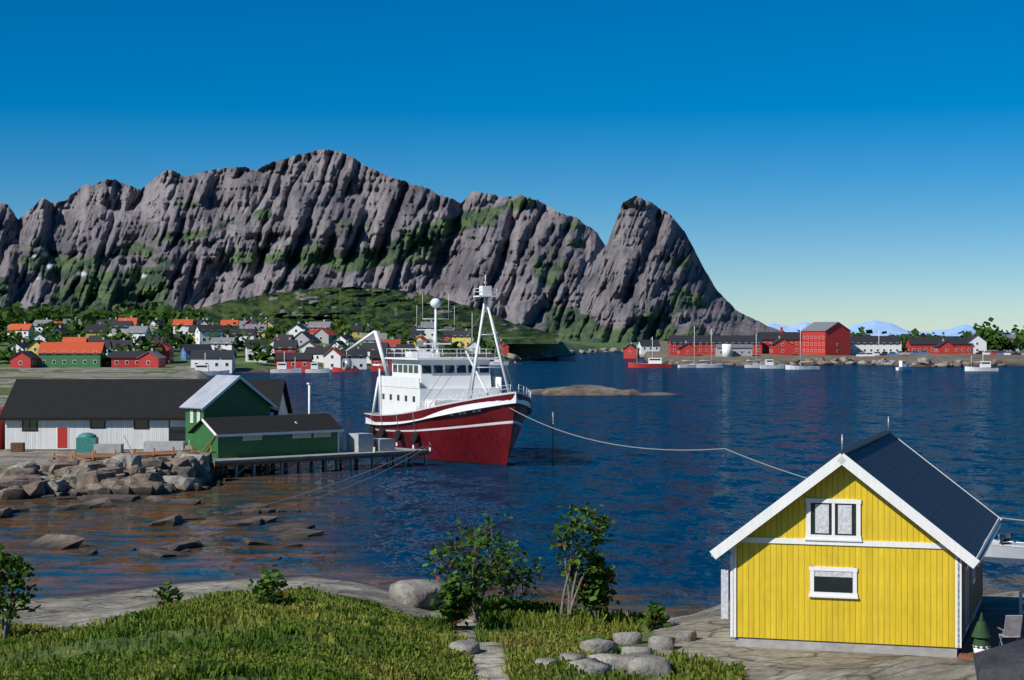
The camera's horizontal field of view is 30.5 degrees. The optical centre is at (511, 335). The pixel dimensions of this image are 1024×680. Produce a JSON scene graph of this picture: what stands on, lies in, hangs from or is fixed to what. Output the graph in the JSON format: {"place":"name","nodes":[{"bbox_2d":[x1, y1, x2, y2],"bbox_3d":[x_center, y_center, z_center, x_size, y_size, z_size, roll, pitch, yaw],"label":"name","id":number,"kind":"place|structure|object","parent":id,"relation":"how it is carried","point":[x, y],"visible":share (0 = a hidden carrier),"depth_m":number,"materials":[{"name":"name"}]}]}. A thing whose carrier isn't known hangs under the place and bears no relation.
{"place":"outdoors","nodes":[
{"label":"outdoors","id":0,"kind":"place"},
{"bbox_2d":[0,150,604,340],"bbox_3d":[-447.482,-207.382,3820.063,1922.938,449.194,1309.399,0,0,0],"label":"mountain","id":1,"kind":"structure","parent":0,"point":[316,219],"depth_m":3949.00,"materials":[{"name":"grey stone"}]},
{"bbox_2d":[182,286,558,343],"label":"hill","id":2,"kind":"structure","parent":0,"point":[374,307],"depth_m":1180.26,"materials":[{"name":"green plant"}]},
{"bbox_2d":[0,336,1023,615],"bbox_3d":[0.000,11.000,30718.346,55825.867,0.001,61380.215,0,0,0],"label":"water","id":3,"kind":"structure","parent":0,"point":[678,516],"depth_m":138.42,"materials":[{"name":"blue liquid"}]},
{"bbox_2d":[342,275,531,465],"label":"fishing vessel","id":4,"kind":"object","parent":3,"relation":"on","point":[453,409],"visible":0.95,"depth_m":164.75,"materials":[{"name":"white metal"}]},
{"bbox_2d":[195,325,998,375],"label":"small boats","id":5,"kind":"object","parent":3,"relation":"on","point":[651,363],"visible":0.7,"depth_m":603.41,"materials":[{"name":"white paint"}]},
{"bbox_2d":[984,533,1023,558],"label":"motor boat","id":6,"kind":"object","parent":3,"relation":"on","point":[1004,547],"visible":0.31,"depth_m":92.81,"materials":[{"name":"white paint"}]},
{"bbox_2d":[0,337,1023,679],"bbox_3d":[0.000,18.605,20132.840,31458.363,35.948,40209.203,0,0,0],"label":"ground","id":7,"kind":"structure","parent":0,"point":[710,627],"depth_m":70.78,"materials":[{"name":"grey stone"}]},
{"bbox_2d":[0,543,40,638],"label":"bush","id":8,"kind":"object","parent":7,"relation":"on","point":[21,569],"depth_m":56.62,"materials":[{"name":"green plant"}]},
{"bbox_2d":[0,379,292,452],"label":"white building","id":9,"kind":"structure","parent":7,"relation":"on","point":[101,415],"depth_m":155.19,"materials":[{"name":"wood"}]},
{"bbox_2d":[0,445,324,559],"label":"shore boulders","id":10,"kind":"object","parent":7,"relation":"on","point":[105,483],"visible":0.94,"depth_m":127.58,"materials":[{"name":"grey stone"}]},
{"bbox_2d":[152,580,183,604],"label":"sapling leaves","id":11,"kind":"object","parent":7,"relation":"on","point":[176,592],"visible":0.83,"depth_m":65.84,"materials":[{"name":"green plant"}]},
{"bbox_2d":[51,375,428,476],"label":"green pier sheds","id":12,"kind":"object","parent":7,"relation":"on","point":[232,420],"depth_m":151.51,"materials":[{"name":"paint"}]},
{"bbox_2d":[7,316,521,372],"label":"village houses","id":13,"kind":"structure","parent":7,"relation":"on","point":[79,351],"depth_m":599.47,"materials":[{"name":"white wood"}]},
{"bbox_2d":[259,571,281,604],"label":"shrub branches","id":14,"kind":"object","parent":7,"relation":"on","point":[272,590],"visible":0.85,"depth_m":60.68,"materials":[{"name":"brown plant"}]},
{"bbox_2d":[248,564,297,605],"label":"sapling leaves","id":15,"kind":"object","parent":7,"relation":"on","point":[263,584],"visible":0.94,"depth_m":60.66,"materials":[{"name":"green plant"}]},
{"bbox_2d":[0,585,745,679],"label":"grass","id":16,"kind":"structure","parent":7,"relation":"on","point":[545,630],"depth_m":51.99,"materials":[{"name":"green plant"}]},
{"bbox_2d":[429,574,484,625],"bbox_3d":[-1.757,8.836,62.787,1.548,1.837,2.068,0,0,27],"label":"bush","id":17,"kind":"object","parent":7,"relation":"on","point":[463,599],"visible":1,"depth_m":62.42,"materials":[{"name":"green plant"}]},
{"bbox_2d":[443,583,470,624],"bbox_3d":[-1.855,9.018,62.722,0.611,1.735,1.025,0,0,33],"label":"shrub stem","id":18,"kind":"object","parent":7,"relation":"on","point":[453,608],"visible":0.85,"depth_m":62.53,"materials":[{"name":"brown plant"}]},
{"bbox_2d":[431,518,503,621],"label":"shrub branches","id":19,"kind":"object","parent":7,"relation":"on","point":[475,615],"visible":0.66,"depth_m":65.18,"materials":[{"name":"brown plant"}]},
{"bbox_2d":[416,513,527,607],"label":"bush leaves","id":20,"kind":"object","parent":19,"relation":"attached to","point":[481,544],"visible":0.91,"depth_m":64.97,"materials":[{"name":"green plant"}]},
{"bbox_2d":[0,291,1023,365],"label":"trees","id":21,"kind":"object","parent":7,"relation":"on","point":[169,314],"visible":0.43,"depth_m":778.29,"materials":[{"name":"green plant"}]},
{"bbox_2d":[493,546,537,601],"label":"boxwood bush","id":22,"kind":"object","parent":7,"relation":"on","point":[512,593],"visible":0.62,"depth_m":67.97,"materials":[{"name":"brown plant"}]},
{"bbox_2d":[482,541,560,602],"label":"bush leaves","id":23,"kind":"object","parent":7,"relation":"on","point":[510,581],"visible":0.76,"depth_m":67.81,"materials":[{"name":"green plant"}]},
{"bbox_2d":[560,508,603,617],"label":"trunks","id":24,"kind":"object","parent":7,"relation":"on","point":[571,602],"visible":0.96,"depth_m":64.65,"materials":[{"name":"brown plant"}]},
{"bbox_2d":[547,502,616,569],"bbox_3d":[2.416,6.882,64.935,2.456,2.394,1.909,0,0,0],"label":"foliage","id":25,"kind":"object","parent":24,"relation":"attached to","point":[588,530],"visible":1,"depth_m":64.66,"materials":[{"name":"green plant"}]},
{"bbox_2d":[568,561,601,617],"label":"tree","id":26,"kind":"object","parent":7,"relation":"on","point":[595,614],"visible":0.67,"depth_m":65.17,"materials":[{"name":"brown plant"}]},
{"bbox_2d":[557,550,619,611],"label":"bush leaves","id":27,"kind":"object","parent":7,"relation":"on","point":[604,578],"visible":0.92,"depth_m":65.07,"materials":[{"name":"green plant"}]},
{"bbox_2d":[223,408,1023,521],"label":"mooring lines","id":28,"kind":"object","parent":7,"relation":"on","point":[552,427],"visible":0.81,"depth_m":129.18,"materials":[{"name":"white fabric"}]},
{"bbox_2d":[651,608,659,629],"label":"shrub branches","id":29,"kind":"object","parent":7,"relation":"on","point":[653,626],"visible":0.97,"depth_m":62.05,"materials":[{"name":"brown plant"}]},
{"bbox_2d":[641,601,670,630],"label":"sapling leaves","id":30,"kind":"object","parent":7,"relation":"on","point":[659,618],"visible":0.98,"depth_m":61.99,"materials":[{"name":"green plant"}]},
{"bbox_2d":[580,196,784,342],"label":"mountain peak","id":31,"kind":"structure","parent":7,"relation":"on","point":[646,277],"depth_m":2761.94,"materials":[{"name":"grey stone"}]},
{"bbox_2d":[388,579,1023,679],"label":"rocks","id":32,"kind":"object","parent":7,"relation":"on","point":[1004,662],"visible":0.76,"depth_m":51.03,"materials":[{"name":"grey stone"}]},
{"bbox_2d":[508,348,1005,366],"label":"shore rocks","id":33,"kind":"object","parent":7,"relation":"on","point":[851,361],"visible":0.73,"depth_m":692.77,"materials":[{"name":"grey stone"}]},
{"bbox_2d":[623,322,1023,358],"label":"waterfront buildings","id":34,"kind":"structure","parent":7,"relation":"on","point":[826,338],"depth_m":787.54,"materials":[{"name":"red wood"}]},
{"bbox_2d":[710,417,1001,656],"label":"yellow house","id":35,"kind":"structure","parent":7,"relation":"on","point":[875,543],"depth_m":56.42,"materials":[{"name":"wood"}]},
{"bbox_2d":[957,590,1023,659],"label":"patio deck","id":36,"kind":"structure","parent":7,"relation":"on","point":[983,634],"depth_m":55.74,"materials":[{"name":"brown wood"}]},
{"bbox_2d":[0,0,1023,331],"label":"sky","id":37,"kind":"structure","parent":0,"point":[849,163],"materials":[{"name":"blue"}]},
{"bbox_2d":[766,320,1018,335],"bbox_3d":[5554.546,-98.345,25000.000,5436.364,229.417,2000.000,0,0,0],"label":"mountains","id":38,"kind":"structure","parent":0,"point":[877,327],"depth_m":25421.54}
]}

